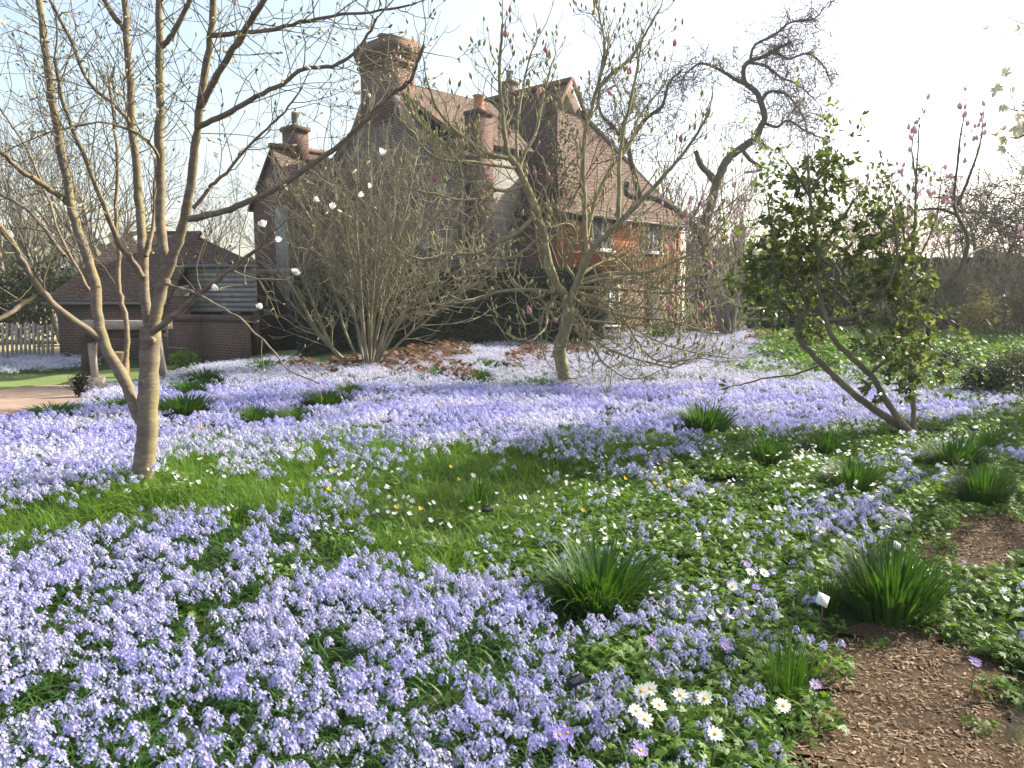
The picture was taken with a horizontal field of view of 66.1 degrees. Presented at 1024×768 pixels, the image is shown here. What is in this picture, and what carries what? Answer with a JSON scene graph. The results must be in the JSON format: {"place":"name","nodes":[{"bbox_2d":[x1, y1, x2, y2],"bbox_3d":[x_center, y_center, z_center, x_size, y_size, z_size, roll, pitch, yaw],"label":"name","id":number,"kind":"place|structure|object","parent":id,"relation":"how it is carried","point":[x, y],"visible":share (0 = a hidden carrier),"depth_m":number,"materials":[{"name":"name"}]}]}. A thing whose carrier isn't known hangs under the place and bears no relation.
{"place":"outdoors","nodes":[
{"label":"outdoors","id":0,"kind":"place"},
{"bbox_2d":[0,314,59,355],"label":"field","id":1,"kind":"structure","parent":0,"point":[56,349],"depth_m":31.52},
{"bbox_2d":[0,384,95,414],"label":"path","id":2,"kind":"structure","parent":0,"point":[15,399],"depth_m":12.64,"materials":[{"name":"stone"}]},
{"bbox_2d":[0,350,300,389],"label":"lawn","id":3,"kind":"structure","parent":0,"point":[108,375],"depth_m":19.18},
{"bbox_2d":[0,303,1023,767],"bbox_3d":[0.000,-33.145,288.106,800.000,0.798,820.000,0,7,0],"label":"ground","id":4,"kind":"structure","parent":0,"point":[848,617],"depth_m":4.04,"materials":[{"name":"plant"}]},
{"bbox_2d":[0,323,56,358],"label":"paling fence","id":5,"kind":"object","parent":4,"relation":"on","point":[25,329],"visible":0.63,"depth_m":25.61,"materials":[{"name":"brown wood"}]},
{"bbox_2d":[0,253,71,341],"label":"evergreen shrub","id":6,"kind":"object","parent":4,"relation":"on","point":[34,311],"visible":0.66,"depth_m":32.07,"materials":[{"name":"green plant"}]},
{"bbox_2d":[10,400,84,416],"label":"leaf clump","id":7,"kind":"object","parent":4,"relation":"on","point":[66,406],"visible":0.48,"depth_m":10.32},
{"bbox_2d":[0,106,104,335],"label":"bare tree","id":8,"kind":"object","parent":4,"relation":"on","point":[2,241],"visible":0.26,"depth_m":37.74,"materials":[{"name":"brown plant"}]},
{"bbox_2d":[56,372,92,396],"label":"dark low shrub","id":9,"kind":"object","parent":4,"relation":"on","point":[79,382],"visible":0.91,"depth_m":12.57,"materials":[{"name":"green plant"}]},
{"bbox_2d":[0,54,197,272],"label":"bare tree","id":10,"kind":"object","parent":4,"relation":"on","point":[91,238],"visible":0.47,"depth_m":33.94,"materials":[{"name":"brown plant"}]},
{"bbox_2d":[96,396,128,412],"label":"leaf clump","id":11,"kind":"object","parent":4,"relation":"on","point":[121,402],"visible":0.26,"depth_m":10.63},
{"bbox_2d":[0,76,233,342],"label":"bare tree","id":12,"kind":"object","parent":4,"relation":"on","point":[16,221],"visible":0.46,"depth_m":32.51,"materials":[{"name":"brown plant"}]},
{"bbox_2d":[69,320,172,387],"bbox_3d":[-7.409,-0.514,14.814,1.804,1.358,0.965,0,7,0],"label":"timber frame","id":13,"kind":"object","parent":4,"relation":"on","point":[89,347],"visible":0.38,"depth_m":14.83,"materials":[{"name":"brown wood"}]},
{"bbox_2d":[41,231,260,359],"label":"outbuilding","id":14,"kind":"structure","parent":4,"relation":"on","point":[71,295],"depth_m":26.27,"materials":[{"name":"tile"}]},
{"bbox_2d":[167,345,200,367],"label":"bright shrub","id":15,"kind":"object","parent":4,"relation":"on","point":[186,358],"visible":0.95,"depth_m":22.16,"materials":[{"name":"green plant"}]},
{"bbox_2d":[161,378,215,395],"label":"leaf clump","id":16,"kind":"object","parent":4,"relation":"on","point":[185,387],"visible":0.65,"depth_m":12.43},
{"bbox_2d":[158,387,225,418],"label":"leaf clump","id":17,"kind":"object","parent":4,"relation":"on","point":[181,406],"visible":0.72,"depth_m":10.16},
{"bbox_2d":[173,366,229,384],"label":"leaf clump","id":18,"kind":"object","parent":4,"relation":"on","point":[207,375],"visible":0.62,"depth_m":14.35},
{"bbox_2d":[161,315,252,362],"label":"yard wall","id":19,"kind":"structure","parent":4,"relation":"on","point":[212,338],"depth_m":24.77,"materials":[{"name":"brick"}]},
{"bbox_2d":[168,156,256,295],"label":"bare tree","id":20,"kind":"object","parent":4,"relation":"on","point":[224,225],"visible":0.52,"depth_m":44.52,"materials":[{"name":"brown plant"}]},
{"bbox_2d":[212,494,266,522],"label":"leaf clump","id":21,"kind":"object","parent":4,"relation":"on","point":[240,514],"visible":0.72,"depth_m":5.54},
{"bbox_2d":[0,0,480,485],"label":"white magnolia tree","id":22,"kind":"object","parent":4,"relation":"on","point":[143,406],"visible":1,"depth_m":6.03,"materials":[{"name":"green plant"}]},
{"bbox_2d":[223,404,279,425],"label":"leaf clump","id":23,"kind":"object","parent":4,"relation":"on","point":[252,415],"visible":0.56,"depth_m":9.91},
{"bbox_2d":[245,357,285,369],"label":"leaf clump","id":24,"kind":"object","parent":4,"relation":"on","point":[267,363],"visible":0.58,"depth_m":16.66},
{"bbox_2d":[266,404,323,421],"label":"leaf clump","id":25,"kind":"object","parent":4,"relation":"on","point":[296,413],"visible":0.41,"depth_m":10.10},
{"bbox_2d":[297,386,355,408],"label":"leaf clump","id":26,"kind":"object","parent":4,"relation":"on","point":[329,398],"visible":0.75,"depth_m":10.97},
{"bbox_2d":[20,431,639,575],"bbox_3d":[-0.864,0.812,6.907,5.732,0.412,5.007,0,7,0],"label":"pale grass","id":27,"kind":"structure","parent":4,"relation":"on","point":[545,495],"depth_m":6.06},
{"bbox_2d":[329,381,367,395],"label":"leaf clump","id":28,"kind":"object","parent":4,"relation":"on","point":[347,389],"visible":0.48,"depth_m":12.02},
{"bbox_2d":[0,412,698,591],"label":"long grass","id":29,"kind":"structure","parent":4,"relation":"on","point":[293,475],"depth_m":6.35,"materials":[{"name":"plant"}]},
{"bbox_2d":[211,53,553,365],"bbox_3d":[-2.502,-3.498,15.730,6.558,6.624,4.109,0,7,0],"label":"bare shrub","id":30,"kind":"object","parent":4,"relation":"on","point":[371,353],"visible":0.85,"depth_m":15.58,"materials":[{"name":"brown plant"}]},
{"bbox_2d":[293,266,606,357],"bbox_3d":[-1.747,-1.982,22.692,8.863,2.832,1.509,0,7,0],"label":"clipped hedge","id":31,"kind":"object","parent":4,"relation":"on","point":[481,329],"visible":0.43,"depth_m":22.17,"materials":[{"name":"green plant"}]},
{"bbox_2d":[247,33,689,350],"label":"brick house","id":32,"kind":"structure","parent":4,"relation":"on","point":[489,134],"depth_m":27.35,"materials":[{"name":"brick"}]},
{"bbox_2d":[285,289,299,350],"bbox_3d":[-7.696,-2.019,27.706,0.050,2.600,1.010,-7,10,-45],"label":"back door","id":33,"kind":"structure","parent":32,"relation":"in","point":[291,340],"depth_m":27.76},
{"bbox_2d":[415,227,431,267],"bbox_3d":[-2.873,-4.380,25.587,0.800,1.400,0.060,7,10,45],"label":"window","id":34,"kind":"structure","parent":32,"relation":"in","point":[430,229],"depth_m":25.57,"materials":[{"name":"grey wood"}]},
{"bbox_2d":[591,219,615,252],"bbox_3d":[3.109,-5.107,27.094,0.200,1.120,1.260,7,10,45],"label":"window","id":35,"kind":"structure","parent":32,"relation":"in","point":[598,222],"depth_m":27.04,"materials":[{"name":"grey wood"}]},
{"bbox_2d":[602,285,620,327],"bbox_3d":[3.448,-2.745,27.753,0.200,1.470,1.260,7,10,45],"label":"window","id":36,"kind":"structure","parent":32,"relation":"in","point":[610,295],"depth_m":27.88,"materials":[{"name":"white wood"}]},
{"bbox_2d":[642,224,661,254],"bbox_3d":[5.230,-5.374,29.199,0.200,1.140,1.360,7,10,45],"label":"window","id":37,"kind":"structure","parent":32,"relation":"in","point":[656,238],"depth_m":29.19,"materials":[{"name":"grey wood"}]},
{"bbox_2d":[645,288,661,328],"bbox_3d":[5.350,-2.424,29.794,0.060,2.500,1.000,7,10,45],"label":"door","id":38,"kind":"structure","parent":32,"relation":"in","point":[647,301],"depth_m":29.70,"materials":[{"name":"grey wood"}]},
{"bbox_2d":[448,469,504,509],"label":"leaf clump","id":39,"kind":"object","parent":4,"relation":"on","point":[475,495],"visible":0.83,"depth_m":6.09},
{"bbox_2d":[464,368,494,383],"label":"leaf clump","id":40,"kind":"object","parent":4,"relation":"on","point":[481,375],"visible":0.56,"depth_m":13.99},
{"bbox_2d":[0,326,1021,396],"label":"squill flowers","id":41,"kind":"object","parent":4,"relation":"on","point":[370,371],"visible":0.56,"depth_m":14.98,"materials":[{"name":"plant"}]},
{"bbox_2d":[0,221,1021,311],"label":"wood","id":42,"kind":"object","parent":4,"relation":"on","point":[100,247],"visible":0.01,"depth_m":82.96,"materials":[{"name":"brown plant"}]},
{"bbox_2d":[0,416,1023,767],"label":"squill","id":43,"kind":"object","parent":4,"relation":"on","point":[42,577],"depth_m":3.49,"materials":[{"name":"plant"}]},
{"bbox_2d":[0,328,1023,503],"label":"squill","id":44,"kind":"object","parent":4,"relation":"on","point":[514,413],"depth_m":9.30,"materials":[{"name":"plant"}]},
{"bbox_2d":[0,393,1023,657],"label":"white wood anemones","id":45,"kind":"object","parent":4,"relation":"on","point":[814,463],"visible":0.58,"depth_m":5.73,"materials":[{"name":"plant"}]},
{"bbox_2d":[276,329,823,381],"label":"russet leaves","id":46,"kind":"object","parent":4,"relation":"on","point":[445,347],"visible":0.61,"depth_m":16.90,"materials":[{"name":"plant"}]},
{"bbox_2d":[397,28,709,267],"bbox_3d":[2.285,-6.027,25.720,7.579,9.086,12.098,3,8,23],"label":"climbing shrub","id":47,"kind":"object","parent":4,"relation":"on","point":[556,170],"visible":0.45,"depth_m":25.47,"materials":[{"name":"brown plant"}]},
{"bbox_2d":[552,728,566,767],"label":"violet anemone","id":48,"kind":"object","parent":4,"relation":"on","point":[559,734],"visible":0.98,"depth_m":2.57,"materials":[{"name":"purple plant"}]},
{"bbox_2d":[561,726,573,765],"bbox_3d":[0.181,1.230,2.585,0.044,0.205,0.048,-3,7,-21],"label":"violet anemone","id":49,"kind":"object","parent":4,"relation":"on","point":[568,732],"visible":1,"depth_m":2.58,"materials":[{"name":"purple plant"}]},
{"bbox_2d":[566,671,586,703],"bbox_3d":[0.239,1.184,2.947,0.079,0.221,0.024,0,7,0],"label":"plant label","id":50,"kind":"object","parent":4,"relation":"on","point":[575,680],"visible":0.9,"depth_m":2.94,"materials":[{"name":"black plastic"}]},
{"bbox_2d":[355,0,802,394],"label":"pink magnolia tree","id":51,"kind":"object","parent":4,"relation":"on","point":[569,300],"visible":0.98,"depth_m":12.43,"materials":[{"name":"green plant"}]},
{"bbox_2d":[519,530,693,619],"bbox_3d":[0.471,1.004,4.146,0.947,0.370,0.932,-5,8,-35],"label":"leaf clump","id":52,"kind":"object","parent":4,"relation":"on","point":[592,576],"visible":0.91,"depth_m":4.16,"materials":[{"name":"plant"}]},
{"bbox_2d":[628,703,642,759],"bbox_3d":[0.421,1.207,2.684,0.059,0.225,0.055,0,7,0],"label":"white anemone","id":53,"kind":"object","parent":4,"relation":"on","point":[635,710],"visible":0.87,"depth_m":2.68,"materials":[{"name":"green plant"}]},
{"bbox_2d":[632,743,647,767],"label":"violet anemone","id":54,"kind":"object","parent":4,"relation":"on","point":[640,749],"visible":1,"depth_m":2.48,"materials":[{"name":"purple plant"}]},
{"bbox_2d":[634,683,648,733],"bbox_3d":[0.460,1.189,2.817,0.054,0.230,0.053,-6,9,-41],"label":"white anemone","id":55,"kind":"object","parent":4,"relation":"on","point":[641,690],"visible":0.96,"depth_m":2.81,"materials":[{"name":"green plant"}]},
{"bbox_2d":[637,711,653,742],"bbox_3d":[0.443,1.212,2.632,0.054,0.229,0.052,3,8,23],"label":"white anemone","id":56,"kind":"object","parent":4,"relation":"on","point":[645,719],"visible":0.98,"depth_m":2.62,"materials":[{"name":"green plant"}]},
{"bbox_2d":[644,681,657,713],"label":"white anemone","id":57,"kind":"object","parent":4,"relation":"on","point":[652,687],"visible":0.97,"depth_m":2.83,"materials":[{"name":"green plant"}]},
{"bbox_2d":[651,697,667,747],"bbox_3d":[0.505,1.203,2.724,0.057,0.225,0.054,0,7,0],"label":"white anemone","id":58,"kind":"object","parent":4,"relation":"on","point":[658,704],"visible":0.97,"depth_m":2.71,"materials":[{"name":"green plant"}]},
{"bbox_2d":[644,320,683,338],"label":"evergreen shrub","id":59,"kind":"object","parent":4,"relation":"on","point":[666,330],"visible":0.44,"depth_m":24.80,"materials":[{"name":"green plant"}]},
{"bbox_2d":[623,176,722,332],"bbox_3d":[4.945,-4.024,25.249,2.843,5.290,3.255,6,9,40],"label":"pink sapling","id":60,"kind":"object","parent":4,"relation":"on","point":[687,241],"visible":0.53,"depth_m":25.25,"materials":[{"name":"grey plant"}]},
{"bbox_2d":[672,688,688,732],"bbox_3d":[0.595,1.196,2.795,0.055,0.226,0.053,-6,9,-40],"label":"white anemone","id":61,"kind":"object","parent":4,"relation":"on","point":[679,694],"visible":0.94,"depth_m":2.79,"materials":[{"name":"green plant"}]},
{"bbox_2d":[696,691,712,725],"bbox_3d":[0.673,1.199,2.774,0.052,0.228,0.053,-6,9,-39],"label":"white anemone","id":62,"kind":"object","parent":4,"relation":"on","point":[704,697],"visible":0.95,"depth_m":2.76,"materials":[{"name":"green plant"}]},
{"bbox_2d":[667,393,747,433],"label":"leaf clump","id":63,"kind":"object","parent":4,"relation":"on","point":[697,416],"visible":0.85,"depth_m":9.09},
{"bbox_2d":[675,318,741,333],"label":"russet shrub","id":64,"kind":"object","parent":4,"relation":"on","point":[714,327],"visible":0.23,"depth_m":26.80,"materials":[{"name":"brown plant"}]},
{"bbox_2d":[707,725,723,767],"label":"white anemone","id":65,"kind":"object","parent":4,"relation":"on","point":[715,734],"visible":1,"depth_m":2.54,"materials":[{"name":"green plant"}]},
{"bbox_2d":[689,288,746,329],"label":"evergreen shrub","id":66,"kind":"object","parent":4,"relation":"on","point":[721,309],"visible":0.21,"depth_m":27.85,"materials":[{"name":"green plant"}]},
{"bbox_2d":[567,0,875,332],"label":"twisted tree","id":67,"kind":"object","parent":4,"relation":"on","point":[774,51],"visible":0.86,"depth_m":25.70,"materials":[{"name":"brown plant"}]},
{"bbox_2d":[676,141,766,334],"bbox_3d":[6.729,-4.553,25.002,2.112,6.312,5.369,-1,7,-12],"label":"pink sapling","id":68,"kind":"object","parent":4,"relation":"on","point":[736,215],"visible":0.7,"depth_m":24.83,"materials":[{"name":"grey plant"}]},
{"bbox_2d":[687,200,755,334],"bbox_3d":[6.608,-3.672,25.282,2.228,4.400,1.395,-3,7,-21],"label":"pale stemmed tree","id":69,"kind":"object","parent":4,"relation":"on","point":[718,315],"visible":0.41,"depth_m":25.32,"materials":[{"name":"brown plant"}]},
{"bbox_2d":[658,152,789,321],"bbox_3d":[9.403,-6.835,37.291,7.311,8.082,8.984,3,8,22],"label":"rosy twigged tree","id":70,"kind":"object","parent":4,"relation":"on","point":[689,209],"visible":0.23,"depth_m":37.44,"materials":[{"name":"brown plant"}]},
{"bbox_2d":[438,410,1023,767],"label":"ferny leaves","id":71,"kind":"object","parent":4,"relation":"on","point":[919,494],"visible":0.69,"depth_m":4.53,"materials":[{"name":"plant"}]},
{"bbox_2d":[632,70,839,254],"bbox_3d":[8.766,-8.029,34.691,9.877,11.064,11.228,0,7,0],"label":"rosy twigged tree","id":72,"kind":"object","parent":4,"relation":"on","point":[696,211],"visible":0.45,"depth_m":34.59,"materials":[{"name":"brown plant"}]},
{"bbox_2d":[737,306,777,329],"bbox_3d":[9.212,-2.434,29.986,1.811,1.076,0.180,0,7,0],"label":"rail fence","id":73,"kind":"object","parent":4,"relation":"on","point":[756,318],"visible":0.23,"depth_m":29.89,"materials":[{"name":"grey wood"}]},
{"bbox_2d":[737,429,800,467],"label":"leaf clump","id":74,"kind":"object","parent":4,"relation":"on","point":[763,449],"visible":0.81,"depth_m":7.22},
{"bbox_2d":[775,698,790,751],"bbox_3d":[0.941,1.209,2.737,0.058,0.228,0.054,0,7,0],"label":"white anemone","id":75,"kind":"object","parent":4,"relation":"on","point":[783,705],"visible":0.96,"depth_m":2.73,"materials":[{"name":"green plant"}]},
{"bbox_2d":[745,615,828,701],"bbox_3d":[1.120,1.101,3.209,0.347,0.374,0.352,1,7,12],"label":"leaf clump","id":76,"kind":"object","parent":4,"relation":"on","point":[787,680],"visible":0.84,"depth_m":3.22,"materials":[{"name":"plant"}]},
{"bbox_2d":[815,591,829,638],"bbox_3d":[1.479,1.122,3.759,0.079,0.266,0.030,0,7,0],"label":"plant label","id":77,"kind":"object","parent":4,"relation":"on","point":[822,599],"visible":0.93,"depth_m":3.75,"materials":[{"name":"white plastic"}]},
{"bbox_2d":[795,568,849,616],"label":"leaf clump","id":78,"kind":"object","parent":4,"relation":"on","point":[830,606],"visible":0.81,"depth_m":4.06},
{"bbox_2d":[797,423,855,456],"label":"leaf clump","id":79,"kind":"object","parent":4,"relation":"on","point":[824,443],"visible":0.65,"depth_m":7.62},
{"bbox_2d":[725,170,935,257],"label":"bare tree","id":80,"kind":"object","parent":4,"relation":"on","point":[842,212],"visible":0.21,"depth_m":47.05,"materials":[{"name":"brown plant"}]},
{"bbox_2d":[713,51,997,431],"bbox_3d":[3.692,-1.376,8.661,2.911,4.255,1.556,0,7,0],"label":"evergreen shrub tree","id":81,"kind":"object","parent":4,"relation":"on","point":[810,266],"visible":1,"depth_m":8.54,"materials":[{"name":"green plant"}]},
{"bbox_2d":[815,453,899,495],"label":"leaf clump","id":82,"kind":"object","parent":4,"relation":"on","point":[851,474],"visible":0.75,"depth_m":6.20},
{"bbox_2d":[715,323,1023,417],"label":"ferny leaves","id":83,"kind":"object","parent":4,"relation":"on","point":[829,351],"visible":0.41,"depth_m":17.62,"materials":[{"name":"plant"}]},
{"bbox_2d":[808,149,941,257],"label":"bare tree","id":84,"kind":"object","parent":4,"relation":"on","point":[912,217],"visible":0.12,"depth_m":49.96,"materials":[{"name":"brown plant"}]},
{"bbox_2d":[810,147,945,340],"bbox_3d":[10.256,-3.847,22.073,3.202,5.699,3.172,-2,7,-17],"label":"pink sapling","id":85,"kind":"object","parent":4,"relation":"on","point":[901,171],"visible":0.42,"depth_m":21.87,"materials":[{"name":"grey plant"}]},
{"bbox_2d":[744,256,1021,329],"bbox_3d":[18.668,-3.454,31.319,18.535,3.294,1.751,0,7,0],"label":"clipped hedge","id":86,"kind":"object","parent":4,"relation":"on","point":[791,320],"visible":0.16,"depth_m":30.83,"materials":[{"name":"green plant"}]},
{"bbox_2d":[818,531,975,630],"bbox_3d":[1.927,0.959,3.977,0.771,0.460,0.708,4,8,30],"label":"leaf clump","id":87,"kind":"object","parent":4,"relation":"on","point":[888,595],"visible":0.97,"depth_m":3.91,"materials":[{"name":"plant"}]},
{"bbox_2d":[879,85,953,319],"bbox_3d":[10.323,-4.324,20.056,1.790,5.989,1.295,-2,7,-15],"label":"pink magnolia tree","id":88,"kind":"object","parent":4,"relation":"on","point":[914,130],"visible":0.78,"depth_m":19.78,"materials":[{"name":"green plant"}]},
{"bbox_2d":[822,510,1023,735],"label":"weeds","id":89,"kind":"object","parent":4,"relation":"on","point":[964,718],"visible":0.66,"depth_m":3.37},
{"bbox_2d":[925,292,950,328],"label":"shrub","id":90,"kind":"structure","parent":4,"relation":"on","point":[945,322],"depth_m":30.58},
{"bbox_2d":[883,160,1023,330],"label":"bare tree","id":91,"kind":"object","parent":4,"relation":"on","point":[1015,211],"visible":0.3,"depth_m":28.10,"materials":[{"name":"brown plant"}]},
{"bbox_2d":[927,339,979,371],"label":"dark low shrub","id":92,"kind":"object","parent":4,"relation":"on","point":[953,354],"visible":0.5,"depth_m":15.17,"materials":[{"name":"green plant"}]},
{"bbox_2d":[888,85,1023,318],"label":"pink magnolia tree","id":93,"kind":"object","parent":4,"relation":"on","point":[966,255],"visible":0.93,"depth_m":19.65,"materials":[{"name":"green plant"}]},
{"bbox_2d":[888,147,1023,257],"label":"bare tree","id":94,"kind":"object","parent":4,"relation":"on","point":[941,239],"visible":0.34,"depth_m":43.50,"materials":[{"name":"brown plant"}]},
{"bbox_2d":[910,430,1004,468],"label":"leaf clump","id":95,"kind":"object","parent":4,"relation":"on","point":[949,453],"visible":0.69,"depth_m":7.04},
{"bbox_2d":[897,246,1023,331],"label":"bare shrub","id":96,"kind":"object","parent":4,"relation":"on","point":[960,286],"visible":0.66,"depth_m":27.57,"materials":[{"name":"brown plant"}]},
{"bbox_2d":[907,140,1023,307],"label":"bare tree","id":97,"kind":"object","parent":4,"relation":"on","point":[991,214],"visible":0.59,"depth_m":30.71,"materials":[{"name":"brown plant"}]},
{"bbox_2d":[915,506,1023,571],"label":"mulch bed","id":98,"kind":"object","parent":4,"relation":"on","point":[985,535],"visible":0.52,"depth_m":5.02,"materials":[{"name":"brown wood"}]},
{"bbox_2d":[935,240,1023,327],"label":"bare shrub","id":99,"kind":"object","parent":4,"relation":"on","point":[999,255],"visible":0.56,"depth_m":27.50,"materials":[{"name":"brown plant"}]},
{"bbox_2d":[940,456,1023,507],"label":"leaf clump","id":100,"kind":"object","parent":4,"relation":"on","point":[991,489],"visible":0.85,"depth_m":5.74,"materials":[{"name":"plant"}]},
{"bbox_2d":[950,347,1023,398],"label":"dark low shrub","id":101,"kind":"object","parent":4,"relation":"on","point":[1000,375],"visible":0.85,"depth_m":11.71,"materials":[{"name":"green plant"}]},
{"bbox_2d":[954,280,1019,336],"bbox_3d":[15.022,-2.387,25.032,1.897,1.988,2.660,3,8,27],"label":"golden shrub","id":102,"kind":"object","parent":4,"relation":"on","point":[982,315],"visible":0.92,"depth_m":24.78,"materials":[{"name":"brown plant"}]},
{"bbox_2d":[959,416,1022,449],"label":"leaf clump","id":103,"kind":"object","parent":4,"relation":"on","point":[986,437],"visible":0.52,"depth_m":8.08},
{"bbox_2d":[975,339,1023,385],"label":"dark low shrub","id":104,"kind":"object","parent":4,"relation":"on","point":[1015,356],"visible":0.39,"depth_m":13.48,"materials":[{"name":"green plant"}]},
{"bbox_2d":[980,0,1023,181],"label":"white blossom tree","id":105,"kind":"object","parent":4,"relation":"on","point":[1018,131],"visible":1,"depth_m":9.71,"materials":[{"name":"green plant"}]},
{"bbox_2d":[988,274,1023,338],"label":"olive shrub","id":106,"kind":"object","parent":4,"relation":"on","point":[1018,304],"visible":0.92,"depth_m":24.83,"materials":[{"name":"green plant"}]},
{"bbox_2d":[1004,693,1023,743],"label":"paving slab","id":107,"kind":"structure","parent":4,"relation":"on","point":[1015,724],"depth_m":2.94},
{"bbox_2d":[0,0,1023,267],"label":"sky","id":108,"kind":"structure","parent":0,"point":[899,47],"materials":[{"name":"white"}]},
{"bbox_2d":[769,506,1023,767],"bbox_3d":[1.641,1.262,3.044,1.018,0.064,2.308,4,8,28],"label":"mulch path","id":109,"kind":"structure","parent":0,"point":[862,629],"depth_m":3.09,"materials":[{"name":"brown wood"}]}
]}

